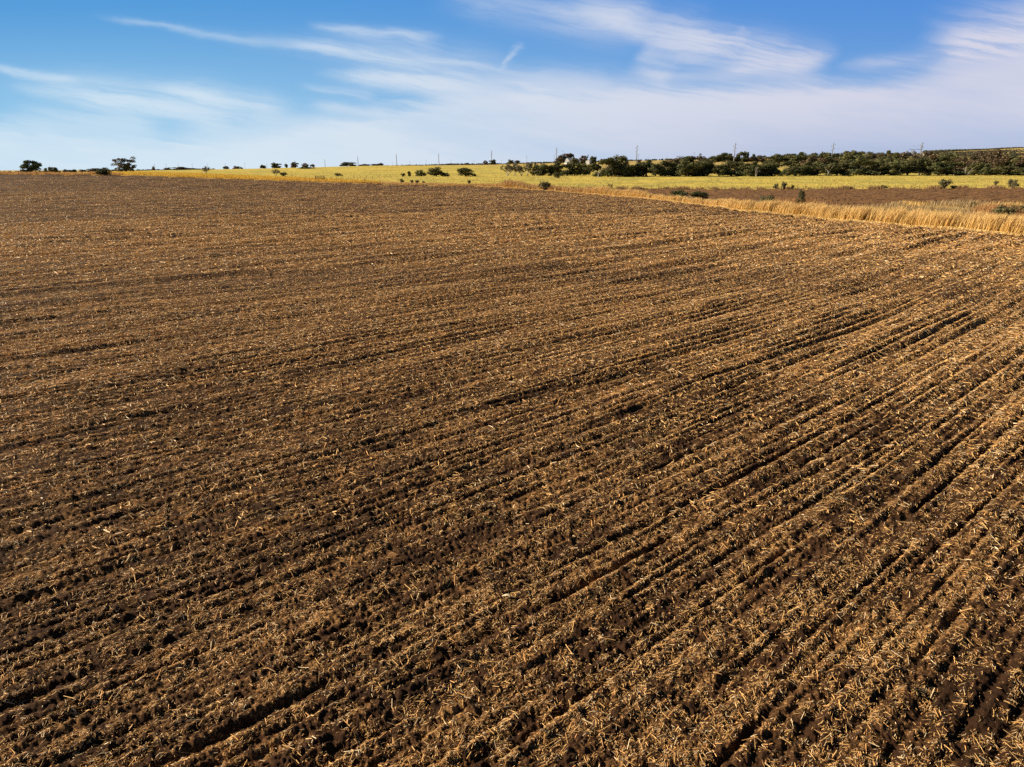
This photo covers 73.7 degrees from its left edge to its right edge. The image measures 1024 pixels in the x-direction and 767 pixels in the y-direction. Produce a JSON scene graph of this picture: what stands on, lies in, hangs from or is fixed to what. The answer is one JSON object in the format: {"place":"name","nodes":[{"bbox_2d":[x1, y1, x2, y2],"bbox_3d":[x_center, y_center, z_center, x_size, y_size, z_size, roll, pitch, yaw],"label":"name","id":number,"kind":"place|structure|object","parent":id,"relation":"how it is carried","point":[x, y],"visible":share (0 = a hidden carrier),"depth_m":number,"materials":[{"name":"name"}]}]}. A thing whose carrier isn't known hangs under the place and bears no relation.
{"place":"outdoors","nodes":[
{"label":"outdoors","id":0,"kind":"place"},
{"bbox_2d":[0,174,1023,766],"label":"ploughed field","id":1,"kind":"structure","parent":0,"point":[812,548],"depth_m":16.36,"materials":[{"name":"soil"}]},
{"bbox_2d":[0,176,1023,287],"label":"straw litter","id":2,"kind":"object","parent":1,"relation":"on","point":[65,225],"visible":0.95,"depth_m":94.44,"materials":[{"name":"beige plant"}]},
{"bbox_2d":[0,232,1023,594],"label":"straw litter","id":3,"kind":"object","parent":1,"relation":"on","point":[488,312],"visible":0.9,"depth_m":35.32,"materials":[{"name":"beige plant"}]},
{"bbox_2d":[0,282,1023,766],"bbox_3d":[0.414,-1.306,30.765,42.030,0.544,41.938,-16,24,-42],"label":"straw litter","id":4,"kind":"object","parent":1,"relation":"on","point":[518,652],"visible":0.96,"depth_m":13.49,"materials":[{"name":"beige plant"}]},
{"bbox_2d":[478,185,1023,235],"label":"straw fringe","id":5,"kind":"object","parent":1,"relation":"on","point":[943,227],"visible":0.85,"depth_m":111.63,"materials":[{"name":"beige plant"}]},
{"bbox_2d":[0,148,1023,172],"bbox_3d":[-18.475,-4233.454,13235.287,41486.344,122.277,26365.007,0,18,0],"label":"distant hills","id":6,"kind":"structure","parent":0,"point":[658,161],"depth_m":1041.42,"materials":[{"name":"green plant"}]},
{"bbox_2d":[384,161,554,165],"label":"distant treeline","id":7,"kind":"object","parent":6,"relation":"on","point":[480,163],"visible":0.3,"depth_m":1652.21,"materials":[{"name":"green plant"}]},
{"bbox_2d":[710,154,723,161],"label":"oak tree","id":8,"kind":"object","parent":6,"relation":"on","point":[717,158],"visible":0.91,"depth_m":933.39,"materials":[{"name":"green plant"}]},
{"bbox_2d":[724,153,733,160],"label":"oak tree","id":9,"kind":"object","parent":6,"relation":"on","point":[729,157],"visible":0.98,"depth_m":934.57,"materials":[{"name":"green plant"}]},
{"bbox_2d":[735,152,748,161],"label":"oak tree","id":10,"kind":"object","parent":6,"relation":"on","point":[740,158],"visible":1,"depth_m":933.76,"materials":[{"name":"green plant"}]},
{"bbox_2d":[761,156,780,163],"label":"oak tree","id":11,"kind":"object","parent":6,"relation":"on","point":[774,158],"visible":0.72,"depth_m":851.97,"materials":[{"name":"green plant"}]},
{"bbox_2d":[771,154,788,162],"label":"oak tree","id":12,"kind":"object","parent":6,"relation":"on","point":[783,158],"visible":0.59,"depth_m":863.62,"materials":[{"name":"green plant"}]},
{"bbox_2d":[785,152,807,163],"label":"oak tree","id":13,"kind":"object","parent":6,"relation":"on","point":[799,157],"visible":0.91,"depth_m":848.97,"materials":[{"name":"green plant"}]},
{"bbox_2d":[815,152,835,158],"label":"oak tree","id":14,"kind":"object","parent":6,"relation":"on","point":[822,154],"visible":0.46,"depth_m":849.26,"materials":[{"name":"green plant"}]},
{"bbox_2d":[847,150,864,159],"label":"oak tree","id":15,"kind":"object","parent":6,"relation":"on","point":[853,152],"visible":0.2,"depth_m":850.12,"materials":[{"name":"green plant"}]},
{"bbox_2d":[917,151,1023,154],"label":"hill wood","id":16,"kind":"object","parent":6,"relation":"on","point":[975,152],"visible":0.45,"depth_m":1792.89,"materials":[{"name":"green plant"}]},
{"bbox_2d":[923,147,1023,152],"bbox_3d":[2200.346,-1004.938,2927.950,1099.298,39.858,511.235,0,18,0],"label":"hill wood","id":17,"kind":"object","parent":6,"relation":"on","point":[948,150],"visible":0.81,"depth_m":2766.04,"materials":[{"name":"green plant"}]},
{"bbox_2d":[924,149,1023,153],"bbox_3d":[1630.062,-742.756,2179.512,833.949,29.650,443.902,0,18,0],"label":"hill wood","id":18,"kind":"object","parent":6,"relation":"on","point":[980,150],"visible":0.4,"depth_m":2082.76,"materials":[{"name":"green plant"}]},
{"bbox_2d":[941,153,1023,156],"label":"hill wood","id":19,"kind":"object","parent":6,"relation":"on","point":[1006,154],"visible":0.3,"depth_m":1309.81,"materials":[{"name":"green plant"}]},
{"bbox_2d":[0,0,1023,169],"label":"sky","id":20,"kind":"structure","parent":0,"point":[85,84],"materials":[{"name":"blue"}]},
{"bbox_2d":[11,174,1023,234],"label":"field verge","id":21,"kind":"structure","parent":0,"point":[556,191],"depth_m":271.55,"materials":[{"name":"plant"}]},
{"bbox_2d":[0,171,122,174],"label":"crest grass","id":22,"kind":"structure","parent":21,"relation":"on","point":[42,173],"depth_m":284.05,"materials":[{"name":"beige plant"}]},
{"bbox_2d":[94,167,111,174],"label":"round bush","id":23,"kind":"object","parent":21,"relation":"on","point":[103,171],"visible":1,"depth_m":277.74,"materials":[{"name":"green plant"}]},
{"bbox_2d":[281,179,598,193],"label":"rust grass","id":24,"kind":"structure","parent":21,"relation":"on","point":[513,184],"depth_m":261.62,"materials":[{"name":"brown plant"}]},
{"bbox_2d":[538,180,550,189],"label":"shrub","id":25,"kind":"object","parent":21,"relation":"on","point":[543,184],"visible":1,"depth_m":239.89,"materials":[{"name":"green plant"}]},
{"bbox_2d":[669,190,689,196],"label":"round bush","id":26,"kind":"object","parent":21,"relation":"on","point":[683,193],"visible":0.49,"depth_m":172.09,"materials":[{"name":"green plant"}]},
{"bbox_2d":[757,194,776,202],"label":"shrub","id":27,"kind":"object","parent":21,"relation":"on","point":[771,197],"visible":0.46,"depth_m":137.64,"materials":[{"name":"green plant"}]},
{"bbox_2d":[795,189,804,203],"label":"round bush","id":28,"kind":"object","parent":21,"relation":"on","point":[801,198],"visible":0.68,"depth_m":140.81,"materials":[{"name":"green plant"}]},
{"bbox_2d":[581,185,1023,233],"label":"tall dry grass","id":29,"kind":"structure","parent":21,"relation":"on","point":[992,222],"depth_m":105.84,"materials":[{"name":"beige plant"}]},
{"bbox_2d":[685,195,1023,218],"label":"rough grass","id":30,"kind":"structure","parent":21,"relation":"on","point":[919,204],"depth_m":140.47,"materials":[{"name":"beige plant"}]},
{"bbox_2d":[777,196,1023,216],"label":"rust brush","id":31,"kind":"object","parent":21,"relation":"on","point":[988,208],"visible":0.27,"depth_m":118.59,"materials":[{"name":"brown plant"}]},
{"bbox_2d":[991,204,1020,216],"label":"shrub","id":32,"kind":"object","parent":21,"relation":"on","point":[1004,210],"visible":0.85,"depth_m":104.00,"materials":[{"name":"green plant"}]},
{"bbox_2d":[61,164,1023,189],"bbox_3d":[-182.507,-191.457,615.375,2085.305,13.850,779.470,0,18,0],"label":"pasture","id":33,"kind":"structure","parent":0,"point":[483,171],"depth_m":398.24,"materials":[{"name":"yellow plant"}]},
{"bbox_2d":[19,160,41,172],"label":"oak tree","id":34,"kind":"object","parent":33,"relation":"on","point":[34,166],"visible":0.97,"depth_m":398.09,"materials":[{"name":"green plant"}]},
{"bbox_2d":[48,167,58,172],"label":"oak tree","id":35,"kind":"object","parent":33,"relation":"on","point":[52,169],"visible":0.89,"depth_m":609.30,"materials":[{"name":"green plant"}]},
{"bbox_2d":[111,156,136,171],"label":"sparse tree","id":36,"kind":"object","parent":33,"relation":"on","point":[126,166],"visible":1,"depth_m":569.00,"materials":[{"name":"green plant"}]},
{"bbox_2d":[111,168,213,170],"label":"hedgerow","id":37,"kind":"object","parent":33,"relation":"on","point":[151,169],"visible":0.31,"depth_m":926.64,"materials":[{"name":"green plant"}]},
{"bbox_2d":[107,171,379,182],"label":"golden weeds","id":38,"kind":"object","parent":33,"relation":"on","point":[228,176],"visible":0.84,"depth_m":303.83,"materials":[{"name":"yellow plant"}]},
{"bbox_2d":[415,170,426,175],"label":"round bush","id":39,"kind":"object","parent":33,"relation":"on","point":[421,173],"visible":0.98,"depth_m":457.62,"materials":[{"name":"green plant"}]},
{"bbox_2d":[425,167,445,175],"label":"olive green tree","id":40,"kind":"object","parent":33,"relation":"on","point":[436,171],"visible":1,"depth_m":456.30,"materials":[{"name":"green plant"}]},
{"bbox_2d":[457,167,473,176],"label":"round bush","id":41,"kind":"object","parent":33,"relation":"on","point":[465,170],"visible":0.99,"depth_m":447.70,"materials":[{"name":"green plant"}]},
{"bbox_2d":[500,163,513,175],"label":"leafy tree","id":42,"kind":"object","parent":33,"relation":"on","point":[510,170],"visible":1,"depth_m":476.62,"materials":[{"name":"green plant"}]},
{"bbox_2d":[529,162,537,175],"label":"sparse tree","id":43,"kind":"object","parent":33,"relation":"on","point":[531,164],"visible":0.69,"depth_m":481.20,"materials":[{"name":"green plant"}]},
{"bbox_2d":[533,163,549,175],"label":"oak tree","id":44,"kind":"object","parent":33,"relation":"on","point":[542,171],"visible":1,"depth_m":475.00,"materials":[{"name":"green plant"}]},
{"bbox_2d":[546,166,558,175],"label":"oak tree","id":45,"kind":"object","parent":33,"relation":"on","point":[552,169],"visible":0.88,"depth_m":479.36,"materials":[{"name":"green plant"}]},
{"bbox_2d":[551,161,562,172],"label":"oak tree","id":46,"kind":"object","parent":33,"relation":"on","point":[557,165],"visible":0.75,"depth_m":484.18,"materials":[{"name":"green plant"}]},
{"bbox_2d":[560,163,575,174],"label":"oak tree","id":47,"kind":"object","parent":33,"relation":"on","point":[563,172],"visible":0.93,"depth_m":493.48,"materials":[{"name":"green plant"}]},
{"bbox_2d":[567,162,582,174],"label":"oak tree","id":48,"kind":"object","parent":33,"relation":"on","point":[578,167],"visible":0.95,"depth_m":494.18,"materials":[{"name":"green plant"}]},
{"bbox_2d":[592,157,622,176],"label":"oak tree","id":49,"kind":"object","parent":33,"relation":"on","point":[612,171],"visible":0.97,"depth_m":437.55,"materials":[{"name":"green plant"}]},
{"bbox_2d":[609,155,628,176],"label":"olive green tree","id":50,"kind":"object","parent":33,"relation":"on","point":[623,159],"visible":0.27,"depth_m":443.38,"materials":[{"name":"green plant"}]},
{"bbox_2d":[619,164,635,176],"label":"oak tree","id":51,"kind":"object","parent":33,"relation":"on","point":[624,169],"visible":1,"depth_m":439.34,"materials":[{"name":"green plant"}]},
{"bbox_2d":[620,162,648,176],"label":"oak tree","id":52,"kind":"object","parent":33,"relation":"on","point":[637,171],"visible":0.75,"depth_m":445.42,"materials":[{"name":"green plant"}]},
{"bbox_2d":[639,161,654,175],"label":"oak tree","id":53,"kind":"object","parent":33,"relation":"on","point":[648,164],"visible":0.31,"depth_m":451.50,"materials":[{"name":"green plant"}]},
{"bbox_2d":[648,164,665,175],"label":"oak tree","id":54,"kind":"object","parent":33,"relation":"on","point":[655,169],"visible":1,"depth_m":439.63,"materials":[{"name":"green plant"}]},
{"bbox_2d":[655,160,680,176],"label":"oak tree","id":55,"kind":"object","parent":33,"relation":"on","point":[668,172],"visible":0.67,"depth_m":446.31,"materials":[{"name":"green plant"}]},
{"bbox_2d":[665,156,682,168],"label":"bare brown tree","id":56,"kind":"object","parent":33,"relation":"on","point":[677,159],"visible":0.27,"depth_m":586.36,"materials":[{"name":"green plant"}]},
{"bbox_2d":[675,159,703,176],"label":"oak tree","id":57,"kind":"object","parent":33,"relation":"on","point":[684,168],"visible":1,"depth_m":438.28,"materials":[{"name":"green plant"}]},
{"bbox_2d":[688,156,709,161],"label":"bare brown tree","id":58,"kind":"object","parent":33,"relation":"on","point":[699,159],"visible":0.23,"depth_m":586.02,"materials":[{"name":"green plant"}]},
{"bbox_2d":[688,158,713,175],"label":"oak tree","id":59,"kind":"object","parent":33,"relation":"on","point":[706,170],"visible":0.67,"depth_m":445.20,"materials":[{"name":"green plant"}]},
{"bbox_2d":[711,165,729,175],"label":"oak tree","id":60,"kind":"object","parent":33,"relation":"on","point":[718,170],"visible":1,"depth_m":438.38,"materials":[{"name":"green plant"}]},
{"bbox_2d":[721,161,746,175],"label":"oak tree","id":61,"kind":"object","parent":33,"relation":"on","point":[730,165],"visible":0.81,"depth_m":445.77,"materials":[{"name":"green plant"}]},
{"bbox_2d":[738,161,762,175],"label":"oak tree","id":62,"kind":"object","parent":33,"relation":"on","point":[750,170],"visible":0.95,"depth_m":438.35,"materials":[{"name":"green plant"}]},
{"bbox_2d":[757,160,782,175],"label":"oak tree","id":63,"kind":"object","parent":33,"relation":"on","point":[771,169],"visible":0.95,"depth_m":445.42,"materials":[{"name":"green plant"}]},
{"bbox_2d":[777,160,795,175],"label":"oak tree","id":64,"kind":"object","parent":33,"relation":"on","point":[787,163],"visible":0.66,"depth_m":455.77,"materials":[{"name":"green plant"}]},
{"bbox_2d":[785,166,806,175],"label":"oak tree","id":65,"kind":"object","parent":33,"relation":"on","point":[794,170],"visible":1,"depth_m":451.50,"materials":[{"name":"green plant"}]},
{"bbox_2d":[795,161,816,175],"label":"oak tree","id":66,"kind":"object","parent":33,"relation":"on","point":[809,170],"visible":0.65,"depth_m":457.07,"materials":[{"name":"green plant"}]},
{"bbox_2d":[802,161,824,174],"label":"oak tree","id":67,"kind":"object","parent":33,"relation":"on","point":[819,163],"visible":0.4,"depth_m":466.23,"materials":[{"name":"green plant"}]},
{"bbox_2d":[799,155,828,165],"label":"bare brown tree","id":68,"kind":"object","parent":33,"relation":"on","point":[812,158],"visible":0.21,"depth_m":568.41,"materials":[{"name":"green plant"}]},
{"bbox_2d":[815,164,837,175],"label":"oak tree","id":69,"kind":"object","parent":33,"relation":"on","point":[827,167],"visible":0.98,"depth_m":449.89,"materials":[{"name":"green plant"}]},
{"bbox_2d":[817,156,837,163],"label":"oak tree","id":70,"kind":"object","parent":33,"relation":"on","point":[829,160],"visible":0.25,"depth_m":582.17,"materials":[{"name":"green plant"}]},
{"bbox_2d":[830,162,850,175],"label":"olive green tree","id":71,"kind":"object","parent":33,"relation":"on","point":[844,166],"visible":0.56,"depth_m":457.83,"materials":[{"name":"green plant"}]},
{"bbox_2d":[838,153,863,168],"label":"oak tree","id":72,"kind":"object","parent":33,"relation":"on","point":[845,156],"visible":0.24,"depth_m":569.62,"materials":[{"name":"green plant"}]},
{"bbox_2d":[845,158,878,175],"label":"oak tree","id":73,"kind":"object","parent":33,"relation":"on","point":[853,169],"visible":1,"depth_m":451.12,"materials":[{"name":"green plant"}]},
{"bbox_2d":[853,152,872,169],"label":"olive green tree","id":74,"kind":"object","parent":33,"relation":"on","point":[866,156],"visible":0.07,"depth_m":582.84,"materials":[{"name":"green plant"}]},
{"bbox_2d":[861,161,885,174],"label":"oak tree","id":75,"kind":"object","parent":33,"relation":"on","point":[879,166],"visible":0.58,"depth_m":456.98,"materials":[{"name":"green plant"}]},
{"bbox_2d":[869,153,890,160],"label":"bare brown tree","id":76,"kind":"object","parent":33,"relation":"on","point":[874,157],"visible":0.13,"depth_m":598.38,"materials":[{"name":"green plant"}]},
{"bbox_2d":[875,152,901,162],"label":"oak tree","id":77,"kind":"object","parent":33,"relation":"on","point":[895,158],"visible":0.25,"depth_m":566.69,"materials":[{"name":"green plant"}]},
{"bbox_2d":[883,160,910,175],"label":"oak tree","id":78,"kind":"object","parent":33,"relation":"on","point":[895,168],"visible":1,"depth_m":449.76,"materials":[{"name":"green plant"}]},
{"bbox_2d":[890,152,910,159],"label":"bare brown tree","id":79,"kind":"object","parent":33,"relation":"on","point":[904,156],"visible":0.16,"depth_m":583.25,"materials":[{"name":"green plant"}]},
{"bbox_2d":[899,157,922,174],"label":"olive green tree","id":80,"kind":"object","parent":33,"relation":"on","point":[913,167],"visible":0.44,"depth_m":455.99,"materials":[{"name":"green plant"}]},
{"bbox_2d":[914,157,934,174],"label":"oak tree","id":81,"kind":"object","parent":33,"relation":"on","point":[924,163],"visible":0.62,"depth_m":463.06,"materials":[{"name":"green plant"}]},
{"bbox_2d":[917,154,939,169],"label":"bare brown tree","id":82,"kind":"object","parent":33,"relation":"on","point":[935,158],"visible":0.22,"depth_m":567.12,"materials":[{"name":"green plant"}]},
{"bbox_2d":[926,162,954,175],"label":"oak tree","id":83,"kind":"object","parent":33,"relation":"on","point":[938,168],"visible":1,"depth_m":450.08,"materials":[{"name":"green plant"}]},
{"bbox_2d":[938,152,951,161],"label":"oak tree","id":84,"kind":"object","parent":33,"relation":"on","point":[942,157],"visible":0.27,"depth_m":581.50,"materials":[{"name":"green plant"}]},
{"bbox_2d":[945,152,959,161],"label":"oak tree","id":85,"kind":"object","parent":33,"relation":"on","point":[953,156],"visible":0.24,"depth_m":594.73,"materials":[{"name":"green plant"}]},
{"bbox_2d":[939,161,969,174],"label":"oak tree","id":86,"kind":"object","parent":33,"relation":"on","point":[957,172],"visible":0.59,"depth_m":457.28,"materials":[{"name":"green plant"}]},
{"bbox_2d":[952,156,972,171],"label":"bare brown tree","id":87,"kind":"object","parent":33,"relation":"on","point":[964,159],"visible":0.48,"depth_m":569.69,"materials":[{"name":"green plant"}]},
{"bbox_2d":[968,153,981,166],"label":"bare brown tree","id":88,"kind":"object","parent":33,"relation":"on","point":[974,158],"visible":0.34,"depth_m":582.32,"materials":[{"name":"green plant"}]},
{"bbox_2d":[967,162,991,174],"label":"oak tree","id":89,"kind":"object","parent":33,"relation":"on","point":[976,167],"visible":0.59,"depth_m":465.67,"materials":[{"name":"green plant"}]},
{"bbox_2d":[967,149,995,170],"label":"bare brown tree","id":90,"kind":"object","parent":33,"relation":"on","point":[981,154],"visible":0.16,"depth_m":597.33,"materials":[{"name":"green plant"}]},
{"bbox_2d":[978,167,1005,175],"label":"oak tree","id":91,"kind":"object","parent":33,"relation":"on","point":[988,171],"visible":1,"depth_m":451.17,"materials":[{"name":"green plant"}]},
{"bbox_2d":[978,148,1010,167],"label":"bare brown tree","id":92,"kind":"object","parent":33,"relation":"on","point":[1000,159],"visible":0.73,"depth_m":567.54,"materials":[{"name":"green plant"}]},
{"bbox_2d":[990,166,1014,174],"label":"olive green tree","id":93,"kind":"object","parent":33,"relation":"on","point":[1007,169],"visible":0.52,"depth_m":458.81,"materials":[{"name":"green plant"}]},
{"bbox_2d":[1003,154,1020,165],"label":"olive green tree","id":94,"kind":"object","parent":33,"relation":"on","point":[1012,160],"visible":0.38,"depth_m":581.23,"materials":[{"name":"green plant"}]},
{"bbox_2d":[1006,179,1018,187],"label":"shrub","id":95,"kind":"object","parent":33,"relation":"on","point":[1011,183],"visible":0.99,"depth_m":274.76,"materials":[{"name":"green plant"}]},
{"bbox_2d":[1011,167,1023,175],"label":"oak tree","id":96,"kind":"object","parent":33,"relation":"on","point":[1020,171],"visible":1,"depth_m":453.43,"materials":[{"name":"green plant"}]},
{"bbox_2d":[1013,157,1023,168],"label":"bare brown tree","id":97,"kind":"object","parent":33,"relation":"on","point":[1019,164],"visible":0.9,"depth_m":573.37,"materials":[{"name":"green plant"}]},
{"bbox_2d":[610,188,1023,207],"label":"ploughed strip","id":98,"kind":"object","parent":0,"point":[857,197],"visible":0.57,"depth_m":214.08,"materials":[{"name":"soil"}]},
{"bbox_2d":[689,191,708,199],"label":"round bush","id":99,"kind":"object","parent":98,"relation":"on","point":[700,194],"visible":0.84,"depth_m":172.83,"materials":[{"name":"green plant"}]},
{"bbox_2d":[551,184,1021,189],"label":"fence line brush","id":100,"kind":"object","parent":98,"relation":"on","point":[839,187],"visible":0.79,"depth_m":274.49,"materials":[{"name":"brown plant"}]},
{"bbox_2d":[938,178,953,188],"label":"shrub","id":101,"kind":"object","parent":98,"relation":"on","point":[944,183],"visible":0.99,"depth_m":269.74,"materials":[{"name":"green plant"}]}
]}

